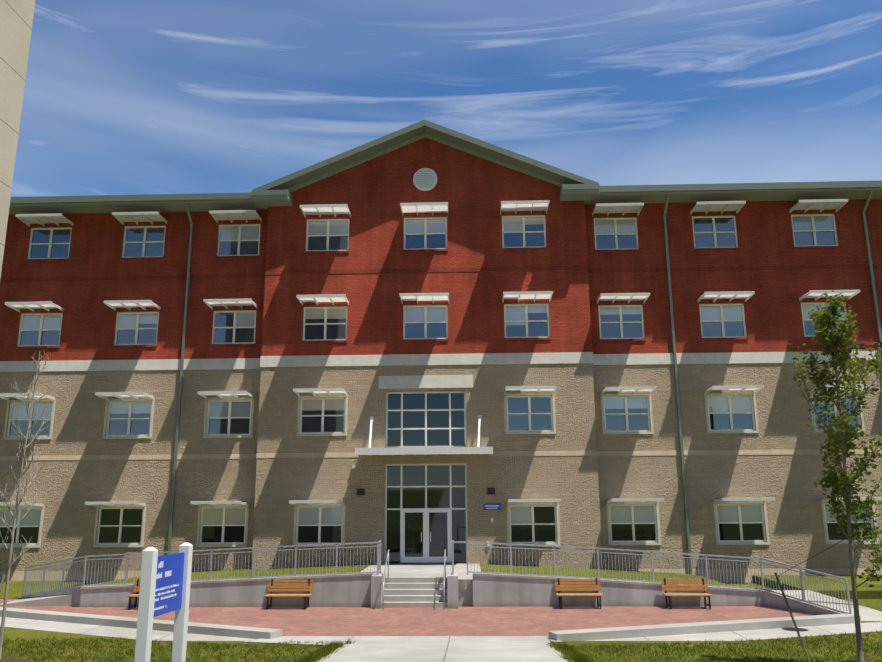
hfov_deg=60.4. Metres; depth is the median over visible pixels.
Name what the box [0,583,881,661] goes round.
ground
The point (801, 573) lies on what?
ramp railings
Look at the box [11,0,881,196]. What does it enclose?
sky
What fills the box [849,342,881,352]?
lamp post
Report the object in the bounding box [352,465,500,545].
building wall fixtures
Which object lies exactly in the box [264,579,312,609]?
bench
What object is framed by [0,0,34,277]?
neighbour building
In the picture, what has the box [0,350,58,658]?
bare tree
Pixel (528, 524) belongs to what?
building windows
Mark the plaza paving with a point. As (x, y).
(459, 621)
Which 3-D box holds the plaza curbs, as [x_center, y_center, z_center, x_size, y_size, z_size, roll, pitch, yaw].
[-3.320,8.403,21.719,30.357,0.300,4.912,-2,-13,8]
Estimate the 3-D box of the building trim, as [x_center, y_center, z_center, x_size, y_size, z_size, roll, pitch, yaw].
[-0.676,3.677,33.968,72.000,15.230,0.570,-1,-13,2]
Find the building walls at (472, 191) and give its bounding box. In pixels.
[0,137,881,570]
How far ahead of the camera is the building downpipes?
34.59 m
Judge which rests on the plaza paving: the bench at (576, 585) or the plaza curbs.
the bench at (576, 585)
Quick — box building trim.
[0,246,881,583]
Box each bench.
[126,579,139,609]
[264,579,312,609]
[555,578,603,608]
[661,578,712,608]
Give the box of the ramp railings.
[22,540,851,613]
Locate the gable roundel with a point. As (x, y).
(424, 179)
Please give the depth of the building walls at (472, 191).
34.44 m
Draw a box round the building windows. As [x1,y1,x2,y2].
[0,214,875,544]
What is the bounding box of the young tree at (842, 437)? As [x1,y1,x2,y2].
[785,290,881,661]
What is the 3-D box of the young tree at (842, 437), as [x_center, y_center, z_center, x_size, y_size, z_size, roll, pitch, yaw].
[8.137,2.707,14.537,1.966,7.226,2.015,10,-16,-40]
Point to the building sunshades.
(820, 205)
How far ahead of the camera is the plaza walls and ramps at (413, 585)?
25.62 m
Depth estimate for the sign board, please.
11.53 m
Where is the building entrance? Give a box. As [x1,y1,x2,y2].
[355,391,492,563]
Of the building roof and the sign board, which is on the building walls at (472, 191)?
the building roof
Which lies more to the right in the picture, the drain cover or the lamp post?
the lamp post
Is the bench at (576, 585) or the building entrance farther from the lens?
the building entrance
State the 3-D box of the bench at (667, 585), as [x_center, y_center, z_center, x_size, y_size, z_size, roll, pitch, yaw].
[8.052,8.598,24.777,1.500,0.920,0.611,-1,-13,2]
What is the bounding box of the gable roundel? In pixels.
[413,168,436,190]
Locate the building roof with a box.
[9,120,881,214]
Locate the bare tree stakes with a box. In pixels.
[0,557,34,661]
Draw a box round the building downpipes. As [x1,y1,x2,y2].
[167,187,881,573]
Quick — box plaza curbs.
[0,607,860,641]
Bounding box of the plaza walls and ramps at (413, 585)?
[0,563,881,621]
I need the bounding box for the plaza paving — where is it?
[0,599,812,635]
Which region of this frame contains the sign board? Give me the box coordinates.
[134,542,192,661]
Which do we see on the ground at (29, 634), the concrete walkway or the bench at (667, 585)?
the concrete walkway
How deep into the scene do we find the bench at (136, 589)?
25.56 m
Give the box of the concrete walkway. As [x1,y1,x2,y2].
[0,617,881,661]
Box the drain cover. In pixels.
[782,627,807,630]
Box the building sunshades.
[0,199,881,506]

